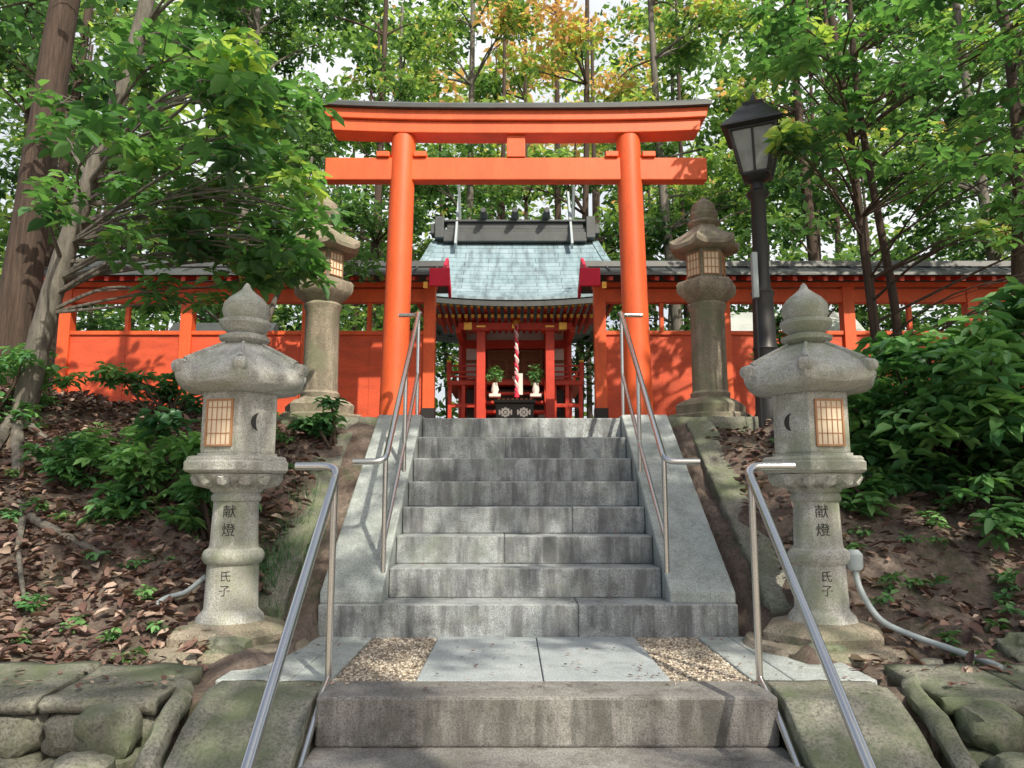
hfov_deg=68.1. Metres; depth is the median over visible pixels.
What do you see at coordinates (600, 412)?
post shoe
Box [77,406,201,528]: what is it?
shrub
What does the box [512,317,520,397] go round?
bell rope
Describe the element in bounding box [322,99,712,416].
torii gate
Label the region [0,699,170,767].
masonry stones
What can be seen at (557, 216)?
distant tree trunks
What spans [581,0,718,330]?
forest tree
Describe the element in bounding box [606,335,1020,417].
boards
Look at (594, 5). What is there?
sky
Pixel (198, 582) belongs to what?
electrical conduit
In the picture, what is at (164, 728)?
drain kerb
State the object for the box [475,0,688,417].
forest tree
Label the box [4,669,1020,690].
fallen leaves
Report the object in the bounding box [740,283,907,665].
stone lantern
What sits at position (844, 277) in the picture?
rafters
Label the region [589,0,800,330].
forest tree
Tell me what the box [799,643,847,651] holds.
rock
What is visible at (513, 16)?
forest tree
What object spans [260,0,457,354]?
forest tree
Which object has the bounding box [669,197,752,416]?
stone lantern
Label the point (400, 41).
forest tree
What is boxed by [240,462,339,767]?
handrail
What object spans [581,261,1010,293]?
roof
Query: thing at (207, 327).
roof
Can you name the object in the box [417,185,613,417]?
shrine hall
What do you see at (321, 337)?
stone lantern
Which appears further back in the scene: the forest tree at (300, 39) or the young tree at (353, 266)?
the forest tree at (300, 39)
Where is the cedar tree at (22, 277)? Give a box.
[0,0,204,386]
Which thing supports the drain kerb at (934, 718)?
on the ground
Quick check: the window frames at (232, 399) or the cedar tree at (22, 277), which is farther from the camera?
the cedar tree at (22, 277)
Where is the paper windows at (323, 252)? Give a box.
[323,252,341,275]
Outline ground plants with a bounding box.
[0,422,1023,665]
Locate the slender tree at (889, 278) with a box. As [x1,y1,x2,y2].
[771,0,1001,384]
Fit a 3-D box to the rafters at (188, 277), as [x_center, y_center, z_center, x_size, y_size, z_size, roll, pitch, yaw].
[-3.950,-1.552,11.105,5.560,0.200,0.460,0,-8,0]
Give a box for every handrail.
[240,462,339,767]
[352,311,421,599]
[618,311,699,599]
[745,462,876,767]
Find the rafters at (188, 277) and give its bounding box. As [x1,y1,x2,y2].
[43,276,428,279]
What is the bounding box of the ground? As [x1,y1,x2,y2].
[0,390,1023,750]
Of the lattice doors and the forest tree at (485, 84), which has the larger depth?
the forest tree at (485, 84)
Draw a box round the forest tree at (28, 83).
[0,0,137,312]
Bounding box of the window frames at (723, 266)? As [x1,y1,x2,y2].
[686,250,725,277]
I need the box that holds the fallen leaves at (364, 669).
[248,457,883,690]
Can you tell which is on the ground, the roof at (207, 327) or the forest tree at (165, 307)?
the forest tree at (165, 307)
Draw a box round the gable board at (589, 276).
[578,258,599,297]
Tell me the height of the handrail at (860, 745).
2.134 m
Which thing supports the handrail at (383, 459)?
on the stone stairs at (507, 467)
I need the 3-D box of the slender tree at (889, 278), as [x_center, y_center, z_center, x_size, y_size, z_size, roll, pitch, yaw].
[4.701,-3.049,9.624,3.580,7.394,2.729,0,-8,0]
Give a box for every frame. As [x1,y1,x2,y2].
[53,282,437,407]
[592,282,1007,407]
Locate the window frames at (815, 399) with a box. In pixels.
[814,398,845,445]
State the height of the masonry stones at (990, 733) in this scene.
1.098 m
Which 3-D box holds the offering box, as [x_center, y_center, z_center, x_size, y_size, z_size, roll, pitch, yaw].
[0.040,0.576,11.713,0.640,0.680,0.430,0,-8,0]
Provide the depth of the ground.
5.67 m
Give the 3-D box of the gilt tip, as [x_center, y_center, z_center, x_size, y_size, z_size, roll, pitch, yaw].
[-1.220,-1.396,10.677,0.060,0.090,0.018,0,-8,0]
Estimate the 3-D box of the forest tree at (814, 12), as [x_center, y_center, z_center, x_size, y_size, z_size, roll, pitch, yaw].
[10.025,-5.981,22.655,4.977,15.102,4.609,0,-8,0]
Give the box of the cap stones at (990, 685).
[884,663,1023,715]
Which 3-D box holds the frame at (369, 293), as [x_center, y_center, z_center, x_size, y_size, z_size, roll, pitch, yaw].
[-3.910,-0.322,11.160,5.580,2.380,0.200,0,-8,0]
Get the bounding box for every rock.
[203,636,252,653]
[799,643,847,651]
[908,658,943,664]
[993,632,1023,662]
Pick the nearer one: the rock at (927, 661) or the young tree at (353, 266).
the rock at (927, 661)
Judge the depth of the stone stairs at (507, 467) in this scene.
6.06 m
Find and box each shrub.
[0,343,91,429]
[16,427,121,491]
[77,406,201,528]
[86,361,202,416]
[154,469,264,540]
[286,395,348,448]
[749,309,787,360]
[839,462,929,520]
[847,317,1023,496]
[849,351,915,433]
[924,276,1023,458]
[940,459,1023,553]
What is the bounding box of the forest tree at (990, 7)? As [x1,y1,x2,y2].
[897,0,1023,330]
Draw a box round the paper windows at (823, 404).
[817,400,842,443]
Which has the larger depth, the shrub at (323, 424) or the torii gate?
the torii gate
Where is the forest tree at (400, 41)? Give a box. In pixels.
[338,6,457,316]
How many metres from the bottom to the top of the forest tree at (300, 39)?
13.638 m
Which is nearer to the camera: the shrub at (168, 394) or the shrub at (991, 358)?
the shrub at (991, 358)
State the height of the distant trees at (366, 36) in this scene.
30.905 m
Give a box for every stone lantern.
[147,283,309,665]
[279,197,361,416]
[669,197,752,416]
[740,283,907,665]
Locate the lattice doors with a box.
[466,349,563,378]
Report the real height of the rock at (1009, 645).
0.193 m
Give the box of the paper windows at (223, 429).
[206,400,230,443]
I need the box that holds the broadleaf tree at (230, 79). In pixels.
[0,0,355,601]
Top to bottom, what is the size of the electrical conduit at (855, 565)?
0.608 m
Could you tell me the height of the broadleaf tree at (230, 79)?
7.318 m
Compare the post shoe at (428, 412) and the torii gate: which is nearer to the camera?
the torii gate
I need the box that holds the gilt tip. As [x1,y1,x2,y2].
[423,282,427,287]
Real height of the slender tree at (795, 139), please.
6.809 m
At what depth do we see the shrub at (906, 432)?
6.49 m
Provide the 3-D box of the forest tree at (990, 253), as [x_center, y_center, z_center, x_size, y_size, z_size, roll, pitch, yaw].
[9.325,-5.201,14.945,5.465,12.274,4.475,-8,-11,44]
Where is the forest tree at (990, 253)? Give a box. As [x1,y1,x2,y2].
[835,0,1023,316]
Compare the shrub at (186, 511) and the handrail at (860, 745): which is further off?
the shrub at (186, 511)
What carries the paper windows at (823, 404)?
in the stone lantern at (808, 377)
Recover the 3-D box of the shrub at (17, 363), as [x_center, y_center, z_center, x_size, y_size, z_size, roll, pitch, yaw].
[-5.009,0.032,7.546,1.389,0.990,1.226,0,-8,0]
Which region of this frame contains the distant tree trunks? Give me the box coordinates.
[47,0,961,417]
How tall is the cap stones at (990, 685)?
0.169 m
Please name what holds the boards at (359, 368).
attached to the frame at (369, 293)
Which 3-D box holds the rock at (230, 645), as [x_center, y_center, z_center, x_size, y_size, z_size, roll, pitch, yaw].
[-1.750,1.635,4.665,0.280,0.156,0.224,0,-8,0]
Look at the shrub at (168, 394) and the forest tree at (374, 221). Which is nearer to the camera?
the shrub at (168, 394)
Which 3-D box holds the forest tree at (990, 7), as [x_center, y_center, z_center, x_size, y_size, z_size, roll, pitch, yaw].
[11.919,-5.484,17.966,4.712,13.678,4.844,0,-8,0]
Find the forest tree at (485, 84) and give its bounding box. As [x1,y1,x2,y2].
[453,12,582,348]
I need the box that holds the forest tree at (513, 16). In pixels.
[358,0,550,370]
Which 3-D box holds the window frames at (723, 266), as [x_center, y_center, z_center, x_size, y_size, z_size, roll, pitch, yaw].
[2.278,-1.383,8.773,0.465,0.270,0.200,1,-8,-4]
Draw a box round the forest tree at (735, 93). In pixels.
[683,0,932,316]
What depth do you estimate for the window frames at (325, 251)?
8.75 m
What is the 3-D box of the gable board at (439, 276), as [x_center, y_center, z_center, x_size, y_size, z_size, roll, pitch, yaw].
[-1.025,-1.601,11.314,0.290,0.597,1.180,0,-8,0]
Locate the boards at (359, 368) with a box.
[66,335,422,416]
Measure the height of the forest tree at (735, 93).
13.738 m
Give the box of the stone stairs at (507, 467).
[258,415,791,641]
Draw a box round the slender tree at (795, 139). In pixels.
[742,0,1023,375]
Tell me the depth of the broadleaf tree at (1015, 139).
9.90 m
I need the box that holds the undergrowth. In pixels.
[47,163,1004,409]
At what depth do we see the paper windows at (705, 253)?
8.69 m
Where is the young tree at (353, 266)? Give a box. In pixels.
[250,146,385,336]
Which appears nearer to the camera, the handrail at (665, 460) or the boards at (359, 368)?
the handrail at (665, 460)
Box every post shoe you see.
[421,408,435,417]
[594,408,608,417]
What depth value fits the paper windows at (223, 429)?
4.98 m
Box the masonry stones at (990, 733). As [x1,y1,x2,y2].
[942,700,1023,767]
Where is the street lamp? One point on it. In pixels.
(746, 126)
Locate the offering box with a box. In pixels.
[494,398,535,417]
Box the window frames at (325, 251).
[321,250,342,277]
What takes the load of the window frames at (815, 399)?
in the stone lantern at (808, 377)
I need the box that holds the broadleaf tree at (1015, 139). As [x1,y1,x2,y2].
[913,0,1023,386]
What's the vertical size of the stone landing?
0.255 m
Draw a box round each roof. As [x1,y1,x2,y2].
[44,261,447,293]
[168,323,278,330]
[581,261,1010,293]
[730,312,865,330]
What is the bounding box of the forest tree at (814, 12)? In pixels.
[763,0,944,330]
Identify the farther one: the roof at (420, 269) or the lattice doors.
the lattice doors
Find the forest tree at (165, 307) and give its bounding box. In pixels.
[123,0,296,328]
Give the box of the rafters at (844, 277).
[605,276,1006,279]
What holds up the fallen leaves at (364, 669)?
on the ground
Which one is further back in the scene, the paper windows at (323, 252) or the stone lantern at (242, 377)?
the paper windows at (323, 252)
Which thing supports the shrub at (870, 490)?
on the ground
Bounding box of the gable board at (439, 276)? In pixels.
[429,258,450,297]
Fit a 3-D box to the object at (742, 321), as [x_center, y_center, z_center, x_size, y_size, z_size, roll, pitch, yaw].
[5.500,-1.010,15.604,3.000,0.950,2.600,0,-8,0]
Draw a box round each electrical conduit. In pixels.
[156,574,205,604]
[846,549,1002,668]
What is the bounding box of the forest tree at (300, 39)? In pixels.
[129,0,347,330]
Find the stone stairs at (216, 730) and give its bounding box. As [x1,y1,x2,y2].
[163,680,940,767]
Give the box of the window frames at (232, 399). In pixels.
[204,398,233,445]
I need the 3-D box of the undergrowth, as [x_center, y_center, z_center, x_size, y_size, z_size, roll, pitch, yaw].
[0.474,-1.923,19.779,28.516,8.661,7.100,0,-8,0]
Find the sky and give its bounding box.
[0,0,1023,417]
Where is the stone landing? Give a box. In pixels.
[215,636,876,746]
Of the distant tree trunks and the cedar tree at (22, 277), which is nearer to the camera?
the cedar tree at (22, 277)
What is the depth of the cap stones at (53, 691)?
3.95 m
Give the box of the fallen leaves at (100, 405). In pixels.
[0,383,1023,679]
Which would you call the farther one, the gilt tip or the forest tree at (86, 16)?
the forest tree at (86, 16)
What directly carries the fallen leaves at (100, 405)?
on the ground
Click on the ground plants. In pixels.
(24, 605)
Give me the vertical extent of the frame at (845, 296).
2.380 m
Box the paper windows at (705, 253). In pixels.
[688,252,718,275]
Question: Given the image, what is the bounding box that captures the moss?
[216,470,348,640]
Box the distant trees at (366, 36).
[0,0,1023,417]
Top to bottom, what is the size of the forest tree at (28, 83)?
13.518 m
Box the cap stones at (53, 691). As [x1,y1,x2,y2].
[0,660,203,715]
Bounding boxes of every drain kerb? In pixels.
[133,667,193,767]
[901,666,978,767]
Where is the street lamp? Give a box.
[720,92,783,427]
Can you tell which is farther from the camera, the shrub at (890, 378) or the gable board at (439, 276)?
the gable board at (439, 276)
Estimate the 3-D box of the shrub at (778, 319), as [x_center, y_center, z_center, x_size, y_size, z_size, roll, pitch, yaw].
[3.323,-0.240,9.268,0.816,1.684,0.699,-3,-9,20]
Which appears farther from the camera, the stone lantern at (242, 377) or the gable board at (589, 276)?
the gable board at (589, 276)
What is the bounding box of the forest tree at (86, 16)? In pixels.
[0,0,171,308]
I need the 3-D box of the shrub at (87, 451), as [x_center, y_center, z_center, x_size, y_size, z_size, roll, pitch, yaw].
[-3.793,0.658,6.581,0.780,0.593,0.969,8,-11,-44]
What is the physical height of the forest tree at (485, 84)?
15.396 m
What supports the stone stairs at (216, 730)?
on the ground

